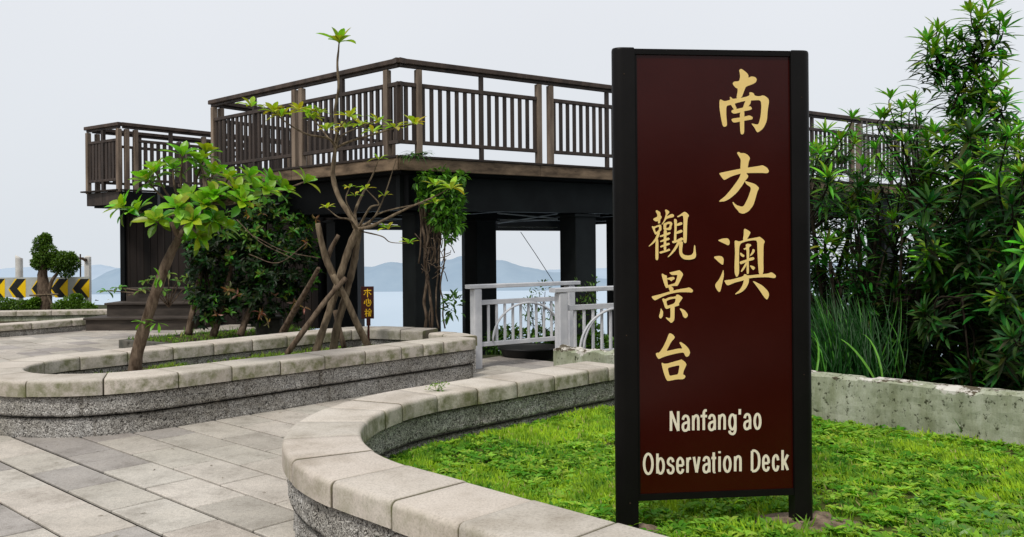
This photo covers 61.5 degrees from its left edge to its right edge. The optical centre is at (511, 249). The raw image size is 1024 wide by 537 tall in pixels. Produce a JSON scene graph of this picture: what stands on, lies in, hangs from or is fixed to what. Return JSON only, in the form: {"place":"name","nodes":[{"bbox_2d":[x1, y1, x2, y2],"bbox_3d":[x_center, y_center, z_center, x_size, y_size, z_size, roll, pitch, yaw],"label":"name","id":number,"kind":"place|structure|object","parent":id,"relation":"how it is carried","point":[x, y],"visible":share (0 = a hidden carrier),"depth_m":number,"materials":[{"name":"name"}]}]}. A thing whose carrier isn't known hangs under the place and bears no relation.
{"place":"outdoors","nodes":[
{"label":"outdoors","id":0,"kind":"place"},
{"bbox_2d":[0,321,28,322],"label":"planter soil","id":1,"kind":"structure","parent":0,"point":[12,321],"depth_m":19.06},
{"bbox_2d":[0,303,552,361],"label":"terrain","id":2,"kind":"structure","parent":0,"point":[105,307],"depth_m":12.51,"materials":[{"name":"soil"}]},
{"bbox_2d":[0,297,32,310],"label":"hedge bush","id":3,"kind":"object","parent":2,"relation":"on","point":[13,304],"visible":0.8,"depth_m":20.05,"materials":[{"name":"green plant"}]},
{"bbox_2d":[15,255,22,300],"bbox_3d":[-12.591,1.028,22.000,0.177,1.772,0.173,-1,0,0],"label":"bollard post","id":4,"kind":"object","parent":2,"relation":"on","point":[18,266],"visible":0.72,"depth_m":21.93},
{"bbox_2d":[22,296,41,309],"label":"hedge bush","id":5,"kind":"object","parent":2,"relation":"on","point":[34,301],"visible":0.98,"depth_m":20.07,"materials":[{"name":"green plant"}]},
{"bbox_2d":[0,277,89,303],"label":"chevron board","id":6,"kind":"object","parent":2,"relation":"on","point":[20,288],"visible":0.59,"depth_m":20.98,"materials":[{"name":"yellow metal"}]},
{"bbox_2d":[29,232,81,309],"bbox_3d":[-10.798,0.526,20.293,1.231,1.894,0.692,-1,0,0],"label":"topiary tree","id":7,"kind":"object","parent":2,"relation":"on","point":[43,260],"visible":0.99,"depth_m":20.20,"materials":[{"name":"green plant"}]},
{"bbox_2d":[50,293,97,309],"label":"hedge bush","id":8,"kind":"object","parent":2,"relation":"on","point":[77,301],"visible":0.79,"depth_m":20.05,"materials":[{"name":"green plant"}]},
{"bbox_2d":[78,254,83,276],"bbox_3d":[-10.608,0.956,21.200,0.140,1.679,0.044,-1,0,0],"label":"iron pole","id":9,"kind":"object","parent":2,"relation":"on","point":[81,258],"visible":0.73,"depth_m":21.18,"materials":[{"name":"grey metal"}]},
{"bbox_2d":[83,256,91,302],"bbox_3d":[-10.640,0.980,21.574,0.159,1.633,0.188,-1,0,0],"label":"concrete post","id":10,"kind":"object","parent":2,"relation":"on","point":[87,266],"visible":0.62,"depth_m":21.55,"materials":[{"name":"concrete"}]},
{"bbox_2d":[80,122,364,328],"bbox_3d":[-6.064,1.515,18.850,5.456,8.080,3.837,-1,0,0],"label":"stair landing","id":11,"kind":"object","parent":2,"relation":"on","point":[142,254],"visible":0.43,"depth_m":17.74,"materials":[{"name":"black paint"}]},
{"bbox_2d":[498,343,554,360],"bbox_3d":[0.227,1.493,12.150,0.860,0.250,0.860,-1,0,0],"label":"round basin","id":12,"kind":"object","parent":2,"relation":"on","point":[538,351],"visible":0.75,"depth_m":11.90,"materials":[{"name":"black stone"}]},
{"bbox_2d":[482,274,599,354],"bbox_3d":[0.438,1.479,12.918,1.819,2.201,0.817,-1,0,0],"label":"slope bush","id":13,"kind":"object","parent":2,"relation":"on","point":[495,351],"visible":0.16,"depth_m":12.80,"materials":[{"name":"green plant"}]},
{"bbox_2d":[157,57,959,354],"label":"observation deck","id":14,"kind":"structure","parent":2,"relation":"on","point":[573,204],"depth_m":13.21,"materials":[{"name":"black paint"}]},
{"bbox_2d":[399,150,434,163],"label":"edge fern","id":15,"kind":"object","parent":14,"relation":"on","point":[412,154],"visible":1,"depth_m":11.47,"materials":[{"name":"green plant"}]},
{"bbox_2d":[411,163,471,328],"bbox_3d":[-0.994,-0.042,11.904,0.892,2.292,0.671,-1,0,0],"label":"climbing vine","id":16,"kind":"object","parent":14,"relation":"attached to","point":[450,204],"visible":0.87,"depth_m":11.86,"materials":[{"name":"green plant"}]},
{"bbox_2d":[521,233,552,280],"bbox_3d":[0.554,0.166,19.493,0.039,1.148,1.238,-1,0,-35],"label":"cable","id":17,"kind":"object","parent":14,"relation":"hanging from","point":[537,256],"visible":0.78,"depth_m":19.46,"materials":[{"name":"black metal"}]},
{"bbox_2d":[859,121,944,176],"bbox_3d":[6.128,-1.574,13.500,1.372,0.890,0.023,-1,0,0],"label":"railing","id":18,"kind":"object","parent":14,"relation":"attached to","point":[867,126],"visible":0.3,"depth_m":13.49,"materials":[{"name":"brown wood"}]},
{"bbox_2d":[522,281,613,348],"bbox_3d":[0.921,1.432,12.871,1.597,1.926,0.813,-1,0,0],"label":"slope bush","id":19,"kind":"object","parent":2,"relation":"on","point":[597,340],"visible":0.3,"depth_m":12.80,"materials":[{"name":"green plant"}]},
{"bbox_2d":[553,344,1023,445],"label":"garden wall","id":20,"kind":"structure","parent":2,"relation":"on","point":[991,414],"depth_m":6.02,"materials":[{"name":"grey concrete"}]},
{"bbox_2d":[809,108,876,350],"bbox_3d":[3.099,0.214,8.815,1.191,3.162,2.221,-1,0,21],"label":"oleander shrub","id":21,"kind":"object","parent":2,"relation":"on","point":[829,195],"visible":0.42,"depth_m":8.37,"materials":[{"name":"green plant"}]},
{"bbox_2d":[811,281,926,379],"bbox_3d":[3.087,0.791,8.011,1.566,1.121,2.028,-1,0,0],"label":"tall grass clump","id":22,"kind":"object","parent":2,"relation":"on","point":[844,348],"visible":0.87,"depth_m":7.52,"materials":[{"name":"green plant"}]},
{"bbox_2d":[839,86,944,381],"bbox_3d":[3.872,0.130,8.903,1.168,3.368,2.547,-1,0,30],"label":"oleander shrub","id":23,"kind":"object","parent":2,"relation":"on","point":[891,279],"visible":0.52,"depth_m":8.20,"materials":[{"name":"green plant"}]},
{"bbox_2d":[810,168,1022,384],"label":"undergrowth shrub","id":24,"kind":"object","parent":2,"relation":"on","point":[820,278],"visible":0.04,"depth_m":8.41,"materials":[{"name":"green plant"}]},
{"bbox_2d":[894,0,1023,390],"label":"oleander shrub","id":25,"kind":"object","parent":2,"relation":"on","point":[979,206],"visible":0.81,"depth_m":7.33,"materials":[{"name":"green plant"}]},
{"bbox_2d":[972,110,1023,390],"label":"oleander shrub","id":26,"kind":"object","parent":2,"relation":"on","point":[1011,346],"visible":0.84,"depth_m":6.51,"materials":[{"name":"green plant"}]},
{"bbox_2d":[0,324,553,536],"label":"paving","id":27,"kind":"structure","parent":0,"point":[241,456],"depth_m":5.81,"materials":[{"name":"stone"}]},
{"bbox_2d":[0,309,106,336],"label":"planter","id":28,"kind":"object","parent":27,"relation":"on","point":[52,321],"visible":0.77,"depth_m":16.65,"materials":[{"name":"stone"}]},
{"bbox_2d":[96,270,193,307],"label":"leafy plant","id":29,"kind":"object","parent":27,"relation":"on","point":[168,304],"visible":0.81,"depth_m":15.00,"materials":[{"name":"green plant"}]},
{"bbox_2d":[83,287,214,330],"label":"timber steps","id":30,"kind":"structure","parent":27,"relation":"on","point":[120,315],"depth_m":17.02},
{"bbox_2d":[119,330,228,347],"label":"grey kerb","id":31,"kind":"structure","parent":27,"relation":"on","point":[123,343],"depth_m":13.47,"materials":[{"name":"grey stone"}]},
{"bbox_2d":[0,326,476,437],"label":"stone planter","id":32,"kind":"object","parent":27,"relation":"on","point":[62,395],"visible":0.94,"depth_m":8.10,"materials":[{"name":"grey stone"}]},
{"bbox_2d":[127,324,315,342],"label":"grass","id":33,"kind":"structure","parent":32,"relation":"in","point":[206,336],"depth_m":13.97,"materials":[{"name":"green plant"}]},
{"bbox_2d":[178,208,260,336],"bbox_3d":[-4.593,0.356,13.587,1.332,2.035,1.332,-1,0,0],"label":"evergreen shrub","id":34,"kind":"object","parent":33,"relation":"on","point":[205,296],"visible":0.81,"depth_m":13.40,"materials":[{"name":"green plant"}]},
{"bbox_2d":[254,315,282,334],"bbox_3d":[-4.033,1.276,14.300,0.460,0.340,0.340,-1,0,-11],"label":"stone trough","id":35,"kind":"object","parent":33,"relation":"on","point":[275,324],"visible":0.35,"depth_m":14.16,"materials":[{"name":"grey stone"}]},
{"bbox_2d":[221,191,325,336],"bbox_3d":[-3.754,0.212,13.622,1.610,2.329,1.426,-1,0,0],"label":"evergreen shrub","id":36,"kind":"object","parent":33,"relation":"on","point":[260,279],"visible":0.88,"depth_m":13.40,"materials":[{"name":"green plant"}]},
{"bbox_2d":[237,220,319,262],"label":"bare branch","id":37,"kind":"object","parent":36,"relation":"attached to","point":[277,248],"visible":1,"depth_m":12.98,"materials":[{"name":"brown plant"}]},
{"bbox_2d":[279,267,320,332],"bbox_3d":[-2.956,0.754,12.021,0.128,1.039,1.498,-1,0,-35],"label":"support stake","id":38,"kind":"object","parent":33,"relation":"on","point":[289,318],"visible":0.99,"depth_m":12.08,"materials":[{"name":"brown wood"}]},
{"bbox_2d":[94,342,390,373],"bbox_3d":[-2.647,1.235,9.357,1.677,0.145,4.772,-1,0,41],"label":"planter grass","id":39,"kind":"structure","parent":32,"relation":"in","point":[269,354],"depth_m":9.85,"materials":[{"name":"green plant"}]},
{"bbox_2d":[103,141,320,370],"bbox_3d":[-2.693,0.101,7.759,1.797,2.193,0.876,-1,0,0],"label":"broadleaf tree","id":40,"kind":"object","parent":39,"relation":"on","point":[188,215],"visible":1,"depth_m":7.70,"materials":[{"name":"green plant"}]},
{"bbox_2d":[284,276,347,354],"bbox_3d":[-2.307,0.784,10.151,0.746,0.926,0.086,-1,0,-18],"label":"support stake","id":41,"kind":"object","parent":39,"relation":"on","point":[311,319],"visible":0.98,"depth_m":10.12,"materials":[{"name":"brown wood"}]},
{"bbox_2d":[333,310,346,347],"bbox_3d":[-2.138,0.998,10.700,0.175,0.493,0.070,-1,0,0],"label":"support stake","id":42,"kind":"object","parent":39,"relation":"on","point":[342,341],"visible":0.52,"depth_m":10.67,"materials":[{"name":"brown wood"}]},
{"bbox_2d":[235,27,463,351],"bbox_3d":[-1.883,-0.705,10.375,2.659,3.989,1.136,-1,0,0],"label":"frangipani tree","id":43,"kind":"object","parent":39,"relation":"on","point":[354,240],"visible":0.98,"depth_m":10.36,"materials":[{"name":"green plant"}]},
{"bbox_2d":[315,223,343,296],"bbox_3d":[-2.203,0.133,10.480,0.381,0.908,0.098,-1,0,-29],"label":"support stake","id":44,"kind":"object","parent":43,"relation":"attached to","point":[327,262],"visible":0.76,"depth_m":10.41,"materials":[{"name":"brown wood"}]},
{"bbox_2d":[327,234,339,257],"bbox_3d":[-2.194,-0.021,10.498,0.212,0.329,0.067,-1,0,17],"label":"support stake","id":45,"kind":"object","parent":44,"relation":"attached to","point":[333,244],"visible":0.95,"depth_m":10.47,"materials":[{"name":"brown wood"}]},
{"bbox_2d":[330,274,370,345],"bbox_3d":[-1.924,0.750,10.337,0.504,0.928,0.113,-1,0,-29],"label":"support stake","id":46,"kind":"object","parent":39,"relation":"on","point":[355,319],"visible":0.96,"depth_m":10.30,"materials":[{"name":"brown wood"}]},
{"bbox_2d":[361,286,373,340],"bbox_3d":[-1.836,0.894,10.946,0.160,0.844,0.029,-1,0,0],"label":"plant sign","id":47,"kind":"object","parent":39,"relation":"on","point":[367,303],"visible":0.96,"depth_m":10.94,"materials":[{"name":"yellow paint"}]},
{"bbox_2d":[282,361,667,536],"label":"stone planter","id":48,"kind":"object","parent":27,"relation":"on","point":[345,477],"visible":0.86,"depth_m":4.28,"materials":[{"name":"grey stone"}]},
{"bbox_2d":[426,381,449,390],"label":"weed","id":49,"kind":"object","parent":48,"relation":"on","point":[434,385],"visible":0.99,"depth_m":6.27,"materials":[{"name":"green plant"}]},
{"bbox_2d":[465,281,579,368],"bbox_3d":[0.175,0.971,11.280,1.760,1.065,0.130,-1,0,-35],"label":"metal railing","id":50,"kind":"object","parent":27,"relation":"on","point":[477,302],"visible":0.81,"depth_m":11.12,"materials":[{"name":"white metal"}]},
{"bbox_2d":[549,286,613,350],"bbox_3d":[1.866,0.956,10.475,3.260,1.065,0.130,-1,0,-30],"label":"metal railing","id":51,"kind":"object","parent":27,"relation":"on","point":[562,307],"visible":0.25,"depth_m":9.81,"materials":[{"name":"white metal"}]},
{"bbox_2d":[92,256,606,293],"bbox_3d":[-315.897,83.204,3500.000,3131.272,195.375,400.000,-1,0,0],"label":"hills","id":52,"kind":"structure","parent":0,"point":[386,277],"depth_m":3419.54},
{"bbox_2d":[5,283,851,342],"bbox_3d":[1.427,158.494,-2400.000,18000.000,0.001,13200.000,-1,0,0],"label":"sea","id":53,"kind":"structure","parent":0,"point":[388,308],"depth_m":2345.11,"materials":[{"name":"liquid"}]},
{"bbox_2d":[0,261,923,279],"bbox_3d":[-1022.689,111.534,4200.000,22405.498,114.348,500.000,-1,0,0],"label":"hills","id":54,"kind":"structure","parent":0,"point":[97,271],"depth_m":4208.22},
{"bbox_2d":[0,0,1023,269],"label":"sky","id":55,"kind":"structure","parent":0,"point":[67,67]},
{"bbox_2d":[383,404,1023,536],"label":"lawn","id":56,"kind":"structure","parent":0,"point":[910,494],"depth_m":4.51,"materials":[{"name":"plant"}]},
{"bbox_2d":[639,523,665,534],"bbox_3d":[0.543,1.297,3.982,0.386,0.054,0.280,-1,0,0],"label":"sign footing","id":57,"kind":"object","parent":56,"relation":"on","point":[648,526],"visible":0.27,"depth_m":3.98,"materials":[{"name":"concrete"}]},
{"bbox_2d":[611,47,812,527],"bbox_3d":[0.941,0.230,4.026,0.946,2.324,0.074,-1,0,-6],"label":"information sign","id":58,"kind":"object","parent":56,"relation":"on","point":[711,274],"visible":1,"depth_m":4.01,"materials":[{"name":"brown metal"}]},
{"bbox_2d":[755,511,862,531],"bbox_3d":[1.418,1.290,4.084,0.560,0.055,0.361,-1,0,0],"label":"sign footing","id":59,"kind":"object","parent":56,"relation":"on","point":[821,518],"visible":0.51,"depth_m":4.06,"materials":[{"name":"concrete"}]},
{"bbox_2d":[792,514,816,529],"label":"weed","id":60,"kind":"object","parent":59,"relation":"on","point":[805,523],"visible":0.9,"depth_m":3.97,"materials":[{"name":"green plant"}]},
{"bbox_2d":[910,492,1023,536],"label":"broadleaf weed","id":61,"kind":"object","parent":56,"relation":"on","point":[966,505],"visible":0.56,"depth_m":4.07,"materials":[{"name":"green plant"}]}
]}

